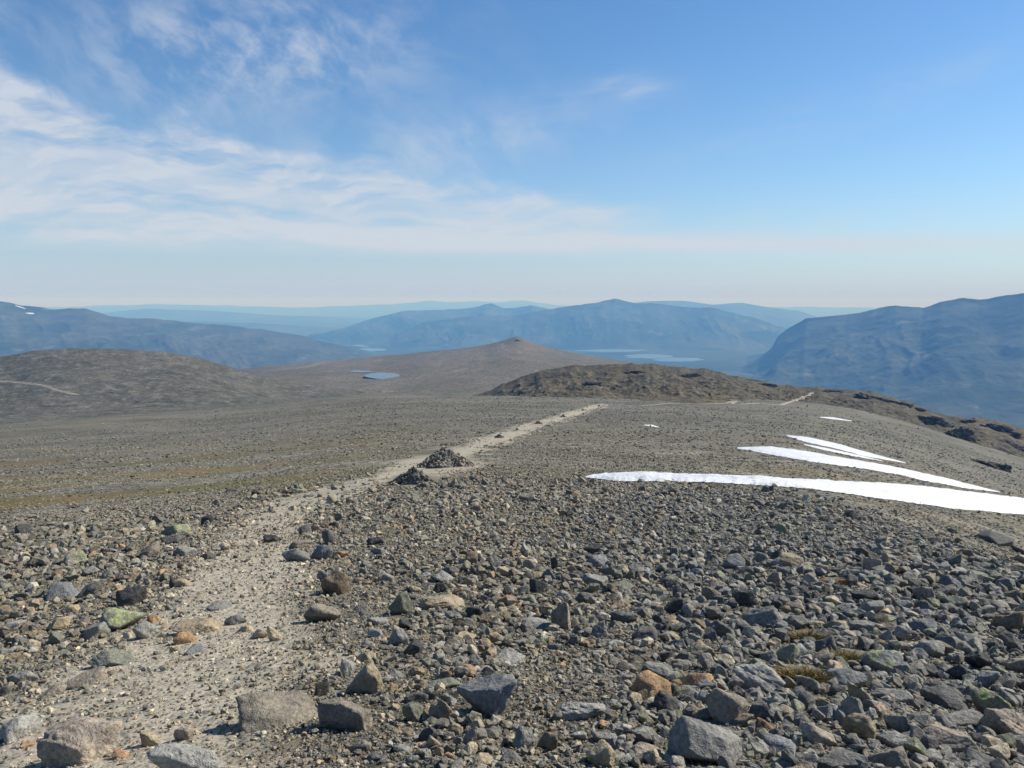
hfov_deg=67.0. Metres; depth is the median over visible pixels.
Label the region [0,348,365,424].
hills
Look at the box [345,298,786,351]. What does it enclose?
mountains
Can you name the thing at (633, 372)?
rock outcrop
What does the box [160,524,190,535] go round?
rock
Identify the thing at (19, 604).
rock
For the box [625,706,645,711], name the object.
rock
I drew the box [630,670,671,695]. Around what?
boulder
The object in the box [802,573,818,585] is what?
rock
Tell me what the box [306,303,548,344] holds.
mountains
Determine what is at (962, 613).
rock
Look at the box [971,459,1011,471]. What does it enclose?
rock outcrop
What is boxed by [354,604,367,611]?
rock
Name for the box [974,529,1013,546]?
rock
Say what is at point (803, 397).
path
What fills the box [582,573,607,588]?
rock
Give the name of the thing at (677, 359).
lake
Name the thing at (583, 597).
rock
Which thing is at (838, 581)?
grass tuft
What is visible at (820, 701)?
rock
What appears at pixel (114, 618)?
rock
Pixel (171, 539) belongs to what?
rock
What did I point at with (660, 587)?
rock
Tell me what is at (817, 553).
rock
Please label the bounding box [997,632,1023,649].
rock
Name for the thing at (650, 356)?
lake
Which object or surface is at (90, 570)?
rock
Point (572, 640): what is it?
rock
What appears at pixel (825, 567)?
rock
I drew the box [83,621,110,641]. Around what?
rock
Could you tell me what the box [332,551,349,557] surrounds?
rock
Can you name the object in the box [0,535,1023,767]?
rubble
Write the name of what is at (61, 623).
rock
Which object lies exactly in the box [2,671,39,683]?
rock
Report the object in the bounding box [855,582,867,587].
rock
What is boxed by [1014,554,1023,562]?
rock
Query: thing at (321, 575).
rock
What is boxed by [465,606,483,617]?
rock
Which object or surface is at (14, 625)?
rock
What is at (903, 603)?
rock
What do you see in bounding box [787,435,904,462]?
snow patch
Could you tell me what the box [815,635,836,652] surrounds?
rock
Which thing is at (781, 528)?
rock
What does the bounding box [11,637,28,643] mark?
rock
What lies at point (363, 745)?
rock
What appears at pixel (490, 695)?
boulder
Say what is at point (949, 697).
boulder
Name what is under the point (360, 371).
lake
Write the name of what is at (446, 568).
rock
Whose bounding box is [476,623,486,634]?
rock
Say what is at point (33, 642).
rock
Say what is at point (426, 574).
rock
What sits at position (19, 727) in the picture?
rock
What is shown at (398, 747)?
rock
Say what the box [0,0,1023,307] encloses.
sky
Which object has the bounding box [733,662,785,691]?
boulder
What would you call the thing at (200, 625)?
rock
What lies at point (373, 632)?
rock
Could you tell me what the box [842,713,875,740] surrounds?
rock
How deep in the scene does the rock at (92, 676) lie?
5.72 m
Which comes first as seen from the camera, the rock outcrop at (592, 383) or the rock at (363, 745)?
the rock at (363, 745)
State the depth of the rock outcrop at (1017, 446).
470.14 m
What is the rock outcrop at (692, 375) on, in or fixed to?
on the hills at (657, 382)
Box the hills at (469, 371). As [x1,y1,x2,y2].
[238,337,639,395]
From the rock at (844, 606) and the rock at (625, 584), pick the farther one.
the rock at (625, 584)
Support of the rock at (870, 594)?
on the ground
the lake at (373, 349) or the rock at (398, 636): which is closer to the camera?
the rock at (398, 636)
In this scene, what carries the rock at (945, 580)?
on the ground
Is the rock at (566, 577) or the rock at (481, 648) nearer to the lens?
the rock at (481, 648)
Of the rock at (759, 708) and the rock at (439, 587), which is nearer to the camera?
the rock at (759, 708)
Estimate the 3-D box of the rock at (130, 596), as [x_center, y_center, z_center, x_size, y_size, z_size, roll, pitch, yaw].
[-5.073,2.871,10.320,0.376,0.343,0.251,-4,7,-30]
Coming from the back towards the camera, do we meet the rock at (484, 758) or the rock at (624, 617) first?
the rock at (624, 617)
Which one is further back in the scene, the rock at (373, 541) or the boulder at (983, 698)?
the rock at (373, 541)
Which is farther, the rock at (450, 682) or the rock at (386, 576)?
the rock at (386, 576)
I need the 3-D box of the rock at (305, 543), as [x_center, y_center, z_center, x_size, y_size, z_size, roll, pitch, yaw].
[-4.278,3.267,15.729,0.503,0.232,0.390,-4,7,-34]
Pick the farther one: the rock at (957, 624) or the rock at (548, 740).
the rock at (957, 624)
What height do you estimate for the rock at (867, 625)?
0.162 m
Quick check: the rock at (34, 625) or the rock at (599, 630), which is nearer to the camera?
the rock at (599, 630)
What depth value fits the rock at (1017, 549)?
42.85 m
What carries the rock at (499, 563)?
on the ground
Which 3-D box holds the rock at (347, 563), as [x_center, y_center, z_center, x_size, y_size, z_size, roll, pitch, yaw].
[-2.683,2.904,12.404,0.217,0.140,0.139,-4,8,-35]
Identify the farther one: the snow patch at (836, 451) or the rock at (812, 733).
the snow patch at (836, 451)
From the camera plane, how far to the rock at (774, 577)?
11.35 m
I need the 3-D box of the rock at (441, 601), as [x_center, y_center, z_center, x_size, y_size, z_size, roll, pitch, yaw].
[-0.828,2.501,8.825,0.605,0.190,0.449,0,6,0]
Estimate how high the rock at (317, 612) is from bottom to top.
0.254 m
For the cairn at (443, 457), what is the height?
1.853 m
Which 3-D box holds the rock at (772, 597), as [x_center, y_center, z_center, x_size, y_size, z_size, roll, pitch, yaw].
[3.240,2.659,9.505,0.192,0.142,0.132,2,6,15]
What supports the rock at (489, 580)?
on the ground
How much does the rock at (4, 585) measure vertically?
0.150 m
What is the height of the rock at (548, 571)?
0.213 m
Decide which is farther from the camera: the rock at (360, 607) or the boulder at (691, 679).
the rock at (360, 607)
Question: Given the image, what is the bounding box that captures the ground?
[0,316,1023,767]
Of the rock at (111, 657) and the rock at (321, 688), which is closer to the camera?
the rock at (321, 688)
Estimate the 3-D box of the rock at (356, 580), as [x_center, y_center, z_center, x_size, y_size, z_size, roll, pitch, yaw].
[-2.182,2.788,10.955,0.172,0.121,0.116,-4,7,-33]
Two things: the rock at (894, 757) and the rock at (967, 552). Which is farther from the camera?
the rock at (967, 552)
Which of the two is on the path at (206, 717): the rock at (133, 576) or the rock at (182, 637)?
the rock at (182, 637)
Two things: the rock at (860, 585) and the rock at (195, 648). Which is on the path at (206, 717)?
the rock at (195, 648)
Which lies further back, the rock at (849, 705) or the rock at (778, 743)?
the rock at (849, 705)
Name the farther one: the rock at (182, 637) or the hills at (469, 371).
the hills at (469, 371)
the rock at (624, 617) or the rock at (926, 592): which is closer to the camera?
the rock at (624, 617)
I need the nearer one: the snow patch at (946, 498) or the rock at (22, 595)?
the rock at (22, 595)
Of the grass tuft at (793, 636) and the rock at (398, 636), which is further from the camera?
the grass tuft at (793, 636)
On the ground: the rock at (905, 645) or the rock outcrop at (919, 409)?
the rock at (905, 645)
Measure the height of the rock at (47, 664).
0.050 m
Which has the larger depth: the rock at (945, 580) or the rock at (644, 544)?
the rock at (644, 544)
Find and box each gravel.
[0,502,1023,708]
[0,633,1023,767]
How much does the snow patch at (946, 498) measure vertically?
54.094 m
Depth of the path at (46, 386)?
993.03 m
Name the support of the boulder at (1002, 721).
on the ground
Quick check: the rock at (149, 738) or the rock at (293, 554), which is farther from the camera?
the rock at (293, 554)
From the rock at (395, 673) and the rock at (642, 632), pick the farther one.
the rock at (642, 632)
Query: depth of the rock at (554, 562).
11.58 m
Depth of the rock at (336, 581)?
10.04 m
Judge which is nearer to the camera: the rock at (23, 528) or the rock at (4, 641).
the rock at (4, 641)
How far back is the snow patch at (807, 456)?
109.10 m
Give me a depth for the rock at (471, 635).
6.49 m
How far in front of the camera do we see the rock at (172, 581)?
11.38 m
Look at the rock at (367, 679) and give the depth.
4.72 m
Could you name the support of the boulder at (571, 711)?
on the ground
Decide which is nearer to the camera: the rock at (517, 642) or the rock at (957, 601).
the rock at (517, 642)
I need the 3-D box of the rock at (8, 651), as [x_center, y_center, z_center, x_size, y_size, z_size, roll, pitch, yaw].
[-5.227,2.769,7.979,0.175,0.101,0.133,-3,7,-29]
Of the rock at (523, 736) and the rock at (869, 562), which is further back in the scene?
the rock at (869, 562)
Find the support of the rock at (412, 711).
on the ground
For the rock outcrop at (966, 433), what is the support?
on the hills at (657, 382)
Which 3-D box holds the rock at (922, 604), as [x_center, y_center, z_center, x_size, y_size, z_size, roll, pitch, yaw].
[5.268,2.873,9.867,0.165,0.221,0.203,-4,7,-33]
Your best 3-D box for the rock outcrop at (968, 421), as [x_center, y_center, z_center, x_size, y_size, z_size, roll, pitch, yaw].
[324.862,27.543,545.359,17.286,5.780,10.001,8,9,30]
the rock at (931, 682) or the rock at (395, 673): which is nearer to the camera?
the rock at (395, 673)
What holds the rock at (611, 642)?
on the ground
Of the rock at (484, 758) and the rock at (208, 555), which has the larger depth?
the rock at (208, 555)
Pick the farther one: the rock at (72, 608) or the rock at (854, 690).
the rock at (72, 608)
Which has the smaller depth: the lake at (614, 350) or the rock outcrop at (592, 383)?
the rock outcrop at (592, 383)
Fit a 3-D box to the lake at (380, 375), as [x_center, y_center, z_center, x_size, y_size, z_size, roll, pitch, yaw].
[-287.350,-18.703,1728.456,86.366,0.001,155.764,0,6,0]
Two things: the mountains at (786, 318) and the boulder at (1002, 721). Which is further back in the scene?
the mountains at (786, 318)
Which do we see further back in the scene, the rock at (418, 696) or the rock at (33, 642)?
the rock at (33, 642)
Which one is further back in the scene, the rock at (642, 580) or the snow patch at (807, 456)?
the snow patch at (807, 456)
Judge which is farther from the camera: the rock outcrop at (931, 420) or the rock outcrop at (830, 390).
the rock outcrop at (830, 390)
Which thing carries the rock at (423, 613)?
on the ground
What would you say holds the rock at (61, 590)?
on the ground
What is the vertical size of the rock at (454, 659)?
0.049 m
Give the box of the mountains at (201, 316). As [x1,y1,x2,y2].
[102,309,368,326]
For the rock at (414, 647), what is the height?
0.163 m
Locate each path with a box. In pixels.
[0,380,79,394]
[0,405,602,767]
[642,400,736,405]
[745,392,813,404]
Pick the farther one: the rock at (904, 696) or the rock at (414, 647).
the rock at (414, 647)
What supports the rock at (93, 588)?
on the ground
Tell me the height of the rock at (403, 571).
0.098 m
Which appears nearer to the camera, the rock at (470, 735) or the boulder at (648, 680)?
the rock at (470, 735)
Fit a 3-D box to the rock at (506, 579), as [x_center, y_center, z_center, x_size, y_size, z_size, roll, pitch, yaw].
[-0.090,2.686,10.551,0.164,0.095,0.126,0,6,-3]
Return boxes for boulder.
[36,716,123,767]
[147,743,223,767]
[235,690,317,733]
[317,699,372,731]
[457,674,516,716]
[556,702,605,720]
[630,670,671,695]
[667,715,742,765]
[680,673,713,685]
[705,688,747,724]
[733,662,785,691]
[816,748,867,767]
[919,685,970,710]
[923,724,984,752]
[970,687,1011,713]
[976,708,1023,734]
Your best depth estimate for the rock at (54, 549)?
18.72 m
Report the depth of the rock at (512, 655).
5.53 m
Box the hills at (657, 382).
[472,363,1023,457]
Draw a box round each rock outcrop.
[582,382,611,385]
[623,370,643,373]
[680,373,701,376]
[758,383,777,386]
[823,389,842,392]
[853,392,894,401]
[892,401,913,407]
[914,407,925,410]
[918,415,954,427]
[945,426,976,443]
[960,420,975,423]
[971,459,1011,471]
[979,423,1023,437]
[1004,442,1023,451]
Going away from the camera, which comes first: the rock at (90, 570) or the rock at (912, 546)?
the rock at (90, 570)
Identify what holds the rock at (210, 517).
on the ground
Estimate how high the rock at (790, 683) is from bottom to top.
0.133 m
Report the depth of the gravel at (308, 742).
4.66 m
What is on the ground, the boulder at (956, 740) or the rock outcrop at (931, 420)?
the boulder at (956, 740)
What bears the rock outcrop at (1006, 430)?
on the hills at (657, 382)
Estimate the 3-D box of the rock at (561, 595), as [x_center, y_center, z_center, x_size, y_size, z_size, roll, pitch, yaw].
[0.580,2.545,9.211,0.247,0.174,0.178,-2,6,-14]
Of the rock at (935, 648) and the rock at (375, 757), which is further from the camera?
the rock at (935, 648)
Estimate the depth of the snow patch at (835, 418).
346.77 m
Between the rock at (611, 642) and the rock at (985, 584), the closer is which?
the rock at (611, 642)
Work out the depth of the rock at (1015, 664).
7.21 m
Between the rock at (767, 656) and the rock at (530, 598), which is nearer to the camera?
the rock at (767, 656)
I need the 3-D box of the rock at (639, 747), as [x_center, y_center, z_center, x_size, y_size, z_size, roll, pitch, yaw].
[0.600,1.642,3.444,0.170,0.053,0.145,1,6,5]
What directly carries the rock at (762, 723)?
on the ground
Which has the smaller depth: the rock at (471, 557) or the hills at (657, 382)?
the rock at (471, 557)
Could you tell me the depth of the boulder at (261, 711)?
4.05 m
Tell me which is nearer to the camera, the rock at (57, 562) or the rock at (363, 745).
the rock at (363, 745)
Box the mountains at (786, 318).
[637,301,815,328]
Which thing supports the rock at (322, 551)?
on the ground
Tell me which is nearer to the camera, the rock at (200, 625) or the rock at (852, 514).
the rock at (200, 625)
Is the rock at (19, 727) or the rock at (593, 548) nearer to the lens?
the rock at (19, 727)
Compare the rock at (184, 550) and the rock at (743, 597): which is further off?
the rock at (184, 550)
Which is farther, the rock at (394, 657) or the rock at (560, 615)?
the rock at (560, 615)
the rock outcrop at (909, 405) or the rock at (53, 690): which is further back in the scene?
the rock outcrop at (909, 405)
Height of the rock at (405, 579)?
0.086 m
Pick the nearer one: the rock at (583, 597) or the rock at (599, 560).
the rock at (583, 597)
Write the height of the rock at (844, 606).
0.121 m
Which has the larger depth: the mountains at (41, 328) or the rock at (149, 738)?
the mountains at (41, 328)
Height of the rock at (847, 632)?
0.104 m
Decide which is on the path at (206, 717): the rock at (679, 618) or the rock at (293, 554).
the rock at (293, 554)
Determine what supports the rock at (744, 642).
on the ground
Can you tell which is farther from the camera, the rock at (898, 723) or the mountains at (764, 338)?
the mountains at (764, 338)
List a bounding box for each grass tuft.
[770,660,835,682]
[788,626,836,641]
[819,578,852,585]
[828,647,868,664]
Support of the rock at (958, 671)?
on the ground
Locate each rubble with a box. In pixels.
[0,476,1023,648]
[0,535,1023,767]
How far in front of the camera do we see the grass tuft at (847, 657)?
6.57 m
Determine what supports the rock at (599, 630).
on the ground
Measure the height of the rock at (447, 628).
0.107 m
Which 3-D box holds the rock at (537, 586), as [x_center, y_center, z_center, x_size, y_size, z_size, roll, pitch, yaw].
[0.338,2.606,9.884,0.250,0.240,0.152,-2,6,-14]
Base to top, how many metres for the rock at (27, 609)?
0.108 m
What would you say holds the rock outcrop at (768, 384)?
on the hills at (657, 382)
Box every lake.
[349,370,372,371]
[361,348,386,351]
[365,372,399,378]
[579,349,645,351]
[624,354,672,358]
[654,358,703,361]
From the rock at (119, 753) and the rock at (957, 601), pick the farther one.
the rock at (957, 601)
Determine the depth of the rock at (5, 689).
5.95 m
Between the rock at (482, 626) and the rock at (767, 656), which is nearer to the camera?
the rock at (767, 656)
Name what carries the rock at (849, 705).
on the ground
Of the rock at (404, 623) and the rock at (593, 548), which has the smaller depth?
the rock at (404, 623)
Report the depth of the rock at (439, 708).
4.00 m
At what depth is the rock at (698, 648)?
5.93 m
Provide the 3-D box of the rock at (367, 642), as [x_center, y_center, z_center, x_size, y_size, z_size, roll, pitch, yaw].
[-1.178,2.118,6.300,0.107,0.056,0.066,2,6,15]
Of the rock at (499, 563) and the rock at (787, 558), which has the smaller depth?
the rock at (499, 563)
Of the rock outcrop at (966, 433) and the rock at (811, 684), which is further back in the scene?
the rock outcrop at (966, 433)
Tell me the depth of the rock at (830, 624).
8.29 m
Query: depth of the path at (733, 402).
419.62 m
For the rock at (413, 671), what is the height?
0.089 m
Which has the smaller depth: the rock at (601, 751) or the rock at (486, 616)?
the rock at (601, 751)
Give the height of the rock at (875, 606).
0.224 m
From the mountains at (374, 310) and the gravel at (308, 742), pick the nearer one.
the gravel at (308, 742)
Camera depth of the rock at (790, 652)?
6.20 m
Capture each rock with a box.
[0,583,12,588]
[0,639,7,644]
[0,648,13,654]
[0,685,12,695]
[0,712,41,744]
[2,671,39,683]
[4,620,26,631]
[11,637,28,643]
[13,593,32,598]
[13,601,24,607]
[14,524,33,533]
[19,740,36,748]
[23,607,34,612]
[23,639,45,650]
[28,624,39,628]
[35,662,52,670]
[39,684,66,700]
[44,582,79,600]
[47,616,70,630]
[48,631,64,644]
[49,547,58,553]
[52,558,60,565]
[55,649,68,654]
[63,550,87,563]
[65,604,79,612]
[65,666,108,690]
[76,582,101,597]
[81,566,99,575]
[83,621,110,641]
[87,648,135,667]
[99,607,144,630]
[101,569,112,578]
[112,748,130,759]
[115,585,146,607]
[126,572,139,581]
[132,621,159,638]
[138,541,159,558]
[140,731,160,746]
[147,614,161,622]
[159,535,185,543]
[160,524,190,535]
[169,575,175,587]
[172,617,223,634]
[173,545,196,556]
[173,631,196,644]
[173,724,194,740]
[174,579,191,586]
[182,644,202,655]
[200,552,215,559]
[201,514,213,524]
[206,600,231,610]
[224,615,246,625]
[225,488,235,492]
[237,625,254,631]
[250,628,267,638]
[251,490,259,494]
[263,534,278,542]
[267,626,281,640]
[281,549,309,561]
[288,539,313,547]
[298,524,311,532]
[303,603,341,621]
[310,545,332,559]
[314,681,328,696]
[317,571,327,579]
[320,570,349,594]
[322,530,334,543]
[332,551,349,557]
[339,560,350,567]
[339,659,355,676]
[346,659,382,693]
[348,739,371,751]
[352,578,363,583]
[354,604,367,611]
[356,652,376,662]
[359,568,368,573]
[361,560,371,566]
[361,640,373,645]
[365,754,388,761]
[366,537,383,544]
[366,617,387,625]
[367,628,382,636]
[373,548,383,554]
[380,573,393,581]
[385,655,398,661]
[387,628,408,645]
[388,591,412,614]
[388,668,403,678]
[393,743,412,752]
[398,558,409,564]
[398,569,407,574]
[399,618,410,628]
[401,577,410,581]
[402,701,422,722]
[403,639,422,656]
[404,691,427,702]
[408,667,424,675]
[409,586,421,592]
[415,594,465,609]
[418,610,429,616]
[418,726,436,741]
[420,572,430,577]
[428,677,461,688]
[428,696,452,718]
[432,582,446,592]
[432,641,444,647]
[433,570,453,581]
[441,623,452,631]
[442,566,452,571]
[445,611,458,618]
[450,655,468,663]
[450,689,461,698]
[458,631,475,638]
[462,726,477,744]
[464,552,477,564]
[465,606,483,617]
[469,651,483,665]
[472,752,493,766]
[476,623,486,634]
[476,645,484,651]
[480,612,499,622]
[483,578,496,586]
[490,560,502,565]
[495,648,525,663]
[497,595,516,605]
[498,750,522,763]
[501,577,510,582]
[503,626,514,632]
[511,638,528,645]
[512,725,534,748]
[520,594,536,603]
[522,617,551,628]
[529,579,547,592]
[536,731,557,749]
[541,568,553,578]
[547,644,560,649]
[551,557,558,569]
[551,602,570,629]
[555,590,570,601]
[561,574,570,580]
[567,635,579,645]
[569,731,587,740]
[575,592,593,602]
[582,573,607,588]
[583,543,600,553]
[585,739,616,766]
[586,554,608,567]
[590,731,616,741]
[592,620,606,638]
[607,639,623,644]
[609,611,637,623]
[613,580,633,589]
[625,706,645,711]
[630,742,664,754]
[631,626,657,639]
[631,726,656,737]
[637,575,649,584]
[640,542,649,546]
[641,661,672,677]
[653,690,680,711]
[655,584,666,591]
[664,598,683,613]
[667,639,686,648]
[672,585,687,596]
[676,615,691,625]
[684,572,697,579]
[687,639,716,657]
[701,587,720,599]
[709,620,732,637]
[722,553,745,569]
[734,589,756,605]
[740,638,754,648]
[741,606,783,626]
[746,658,765,664]
[748,699,772,718]
[753,552,768,561]
[755,717,774,732]
[759,649,776,661]
[762,733,795,754]
[766,572,781,582]
[768,594,783,600]
[775,523,787,533]
[776,643,799,663]
[778,552,803,566]
[781,676,796,689]
[785,615,810,628]
[787,600,804,613]
[798,676,819,693]
[799,722,837,745]
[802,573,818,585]
[811,550,820,556]
[813,696,829,706]
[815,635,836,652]
[816,563,829,570]
[822,620,846,627]
[826,668,866,687]
[837,603,855,609]
[840,629,855,635]
[840,695,863,715]
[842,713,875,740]
[845,511,857,519]
[847,681,872,701]
[848,620,877,630]
[850,589,880,599]
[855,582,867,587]
[860,600,884,612]
[861,650,902,672]
[862,557,881,570]
[867,746,909,767]
[875,730,910,747]
[881,622,896,630]
[883,715,908,731]
[884,572,904,583]
[884,688,913,703]
[893,600,913,608]
[899,641,912,650]
[901,545,917,549]
[907,618,937,634]
[912,587,934,600]
[912,640,944,656]
[914,600,934,612]
[921,678,941,686]
[923,663,939,678]
[939,574,961,585]
[940,596,967,608]
[944,709,982,726]
[945,664,967,680]
[950,620,964,628]
[955,632,985,643]
[956,747,994,767]
[957,609,970,618]
[962,549,973,555]
[964,650,991,668]
[966,568,994,581]
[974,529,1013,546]
[975,670,1000,687]
[979,583,994,586]
[991,611,1023,631]
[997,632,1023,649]
[1001,658,1023,672]
[1003,590,1021,598]
[1010,544,1023,554]
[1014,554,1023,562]
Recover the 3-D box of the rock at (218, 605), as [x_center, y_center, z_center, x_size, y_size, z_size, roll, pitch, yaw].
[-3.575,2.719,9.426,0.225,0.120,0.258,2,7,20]
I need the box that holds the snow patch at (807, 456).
[737,446,998,491]
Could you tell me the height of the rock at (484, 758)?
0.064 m
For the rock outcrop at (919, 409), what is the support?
on the hills at (657, 382)
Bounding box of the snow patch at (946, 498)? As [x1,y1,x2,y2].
[585,471,1023,513]
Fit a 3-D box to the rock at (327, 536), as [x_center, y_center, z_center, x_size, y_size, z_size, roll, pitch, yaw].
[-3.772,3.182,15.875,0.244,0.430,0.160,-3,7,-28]
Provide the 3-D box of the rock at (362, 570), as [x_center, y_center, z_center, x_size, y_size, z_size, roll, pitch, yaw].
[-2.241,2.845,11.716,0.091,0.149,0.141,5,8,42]
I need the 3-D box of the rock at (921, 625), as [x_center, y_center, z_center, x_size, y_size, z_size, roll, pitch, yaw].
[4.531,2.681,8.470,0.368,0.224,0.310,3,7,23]
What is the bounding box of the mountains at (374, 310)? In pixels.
[42,300,876,315]
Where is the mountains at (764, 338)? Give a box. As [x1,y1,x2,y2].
[739,331,779,344]
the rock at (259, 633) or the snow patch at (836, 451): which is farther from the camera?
the snow patch at (836, 451)
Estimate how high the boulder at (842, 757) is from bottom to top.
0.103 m
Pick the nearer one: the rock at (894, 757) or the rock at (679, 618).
the rock at (894, 757)
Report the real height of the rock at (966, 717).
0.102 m
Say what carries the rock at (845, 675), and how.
on the ground
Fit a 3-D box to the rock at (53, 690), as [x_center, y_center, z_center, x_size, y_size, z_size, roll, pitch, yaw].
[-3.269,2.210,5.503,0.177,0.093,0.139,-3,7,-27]
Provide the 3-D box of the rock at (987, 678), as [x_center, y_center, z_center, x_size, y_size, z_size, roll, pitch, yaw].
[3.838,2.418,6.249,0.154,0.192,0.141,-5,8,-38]
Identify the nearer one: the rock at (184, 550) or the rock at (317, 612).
the rock at (317, 612)
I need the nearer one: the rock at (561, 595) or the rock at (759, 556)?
the rock at (561, 595)
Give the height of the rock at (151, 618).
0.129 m
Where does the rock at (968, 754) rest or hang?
on the ground
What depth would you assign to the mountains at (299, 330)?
17459.47 m
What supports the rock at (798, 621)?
on the ground
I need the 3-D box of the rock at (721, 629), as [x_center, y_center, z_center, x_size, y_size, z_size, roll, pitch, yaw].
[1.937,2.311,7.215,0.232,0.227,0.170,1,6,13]
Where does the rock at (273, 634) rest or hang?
on the path at (206, 717)
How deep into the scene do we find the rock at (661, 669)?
5.17 m
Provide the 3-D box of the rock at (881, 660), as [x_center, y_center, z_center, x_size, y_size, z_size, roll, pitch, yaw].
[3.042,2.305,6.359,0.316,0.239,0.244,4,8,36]
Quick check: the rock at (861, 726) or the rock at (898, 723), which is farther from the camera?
the rock at (898, 723)
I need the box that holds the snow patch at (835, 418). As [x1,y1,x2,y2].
[820,417,850,420]
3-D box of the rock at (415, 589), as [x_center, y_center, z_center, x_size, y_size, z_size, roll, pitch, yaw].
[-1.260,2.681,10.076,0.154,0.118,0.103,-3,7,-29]
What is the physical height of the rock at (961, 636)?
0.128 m
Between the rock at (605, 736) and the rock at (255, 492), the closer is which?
the rock at (605, 736)
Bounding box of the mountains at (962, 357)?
[730,293,1023,427]
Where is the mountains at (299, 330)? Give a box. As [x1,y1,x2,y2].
[180,321,344,335]
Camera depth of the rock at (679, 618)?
7.59 m
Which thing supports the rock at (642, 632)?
on the ground
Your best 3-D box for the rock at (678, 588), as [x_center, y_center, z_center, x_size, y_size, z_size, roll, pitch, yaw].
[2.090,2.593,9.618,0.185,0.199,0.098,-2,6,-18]
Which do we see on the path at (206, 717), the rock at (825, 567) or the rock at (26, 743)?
the rock at (26, 743)
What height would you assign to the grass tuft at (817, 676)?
0.152 m
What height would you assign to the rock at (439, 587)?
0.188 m
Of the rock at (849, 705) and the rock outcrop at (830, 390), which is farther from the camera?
the rock outcrop at (830, 390)
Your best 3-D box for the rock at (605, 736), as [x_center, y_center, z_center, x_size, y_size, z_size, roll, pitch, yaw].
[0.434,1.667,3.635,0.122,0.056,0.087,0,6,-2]
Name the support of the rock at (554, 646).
on the ground
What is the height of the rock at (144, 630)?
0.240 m
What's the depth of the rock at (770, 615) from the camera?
8.33 m
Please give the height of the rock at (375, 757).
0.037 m
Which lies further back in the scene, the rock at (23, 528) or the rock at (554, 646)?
the rock at (23, 528)
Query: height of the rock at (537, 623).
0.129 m
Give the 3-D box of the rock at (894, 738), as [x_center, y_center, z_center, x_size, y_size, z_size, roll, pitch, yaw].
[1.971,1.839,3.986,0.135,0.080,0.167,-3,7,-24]
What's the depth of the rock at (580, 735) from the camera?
3.62 m
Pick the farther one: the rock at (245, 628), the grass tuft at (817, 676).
the rock at (245, 628)
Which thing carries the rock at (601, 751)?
on the ground
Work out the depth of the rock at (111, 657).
6.56 m
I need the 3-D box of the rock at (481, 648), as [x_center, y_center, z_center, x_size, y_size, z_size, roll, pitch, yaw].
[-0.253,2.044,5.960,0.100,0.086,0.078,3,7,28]
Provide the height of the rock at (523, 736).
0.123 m
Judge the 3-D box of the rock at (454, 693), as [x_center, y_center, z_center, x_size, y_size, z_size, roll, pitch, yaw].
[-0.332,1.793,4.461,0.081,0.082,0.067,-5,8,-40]
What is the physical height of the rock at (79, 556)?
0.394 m
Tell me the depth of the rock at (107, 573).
13.19 m
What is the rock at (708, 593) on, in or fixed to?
on the ground
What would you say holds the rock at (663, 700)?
on the ground
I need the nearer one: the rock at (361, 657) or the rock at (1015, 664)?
the rock at (361, 657)
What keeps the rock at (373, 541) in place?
on the ground
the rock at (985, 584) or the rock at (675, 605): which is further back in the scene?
the rock at (985, 584)
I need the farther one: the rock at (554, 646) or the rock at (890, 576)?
the rock at (890, 576)
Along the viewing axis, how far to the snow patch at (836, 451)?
136.95 m
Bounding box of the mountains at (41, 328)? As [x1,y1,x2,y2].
[0,301,408,369]
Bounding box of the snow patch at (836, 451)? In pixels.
[804,444,881,460]
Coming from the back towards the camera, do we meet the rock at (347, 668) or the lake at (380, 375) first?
the lake at (380, 375)
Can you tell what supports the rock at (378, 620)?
on the ground
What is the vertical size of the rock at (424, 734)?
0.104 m
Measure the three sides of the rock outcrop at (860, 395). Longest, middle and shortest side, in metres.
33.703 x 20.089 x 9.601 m
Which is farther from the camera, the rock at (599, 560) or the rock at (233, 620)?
the rock at (599, 560)
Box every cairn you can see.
[389,465,434,484]
[417,446,474,467]
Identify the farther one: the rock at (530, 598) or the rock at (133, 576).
the rock at (133, 576)
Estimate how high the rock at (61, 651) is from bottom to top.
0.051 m
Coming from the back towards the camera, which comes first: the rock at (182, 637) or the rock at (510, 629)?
the rock at (182, 637)
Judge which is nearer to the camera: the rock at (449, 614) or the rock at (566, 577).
the rock at (449, 614)
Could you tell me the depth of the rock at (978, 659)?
7.12 m
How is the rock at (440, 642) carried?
on the ground
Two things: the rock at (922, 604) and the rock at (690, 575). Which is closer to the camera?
the rock at (922, 604)
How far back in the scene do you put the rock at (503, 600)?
8.87 m
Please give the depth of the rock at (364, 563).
12.38 m
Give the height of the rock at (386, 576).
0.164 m
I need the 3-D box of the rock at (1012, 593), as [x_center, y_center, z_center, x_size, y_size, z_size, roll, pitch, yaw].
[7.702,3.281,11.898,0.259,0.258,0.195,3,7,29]
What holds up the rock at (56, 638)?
on the ground
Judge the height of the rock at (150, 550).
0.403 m
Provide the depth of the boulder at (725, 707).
4.01 m
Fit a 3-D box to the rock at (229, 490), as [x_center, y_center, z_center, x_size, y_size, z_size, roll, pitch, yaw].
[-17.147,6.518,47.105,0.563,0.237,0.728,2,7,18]

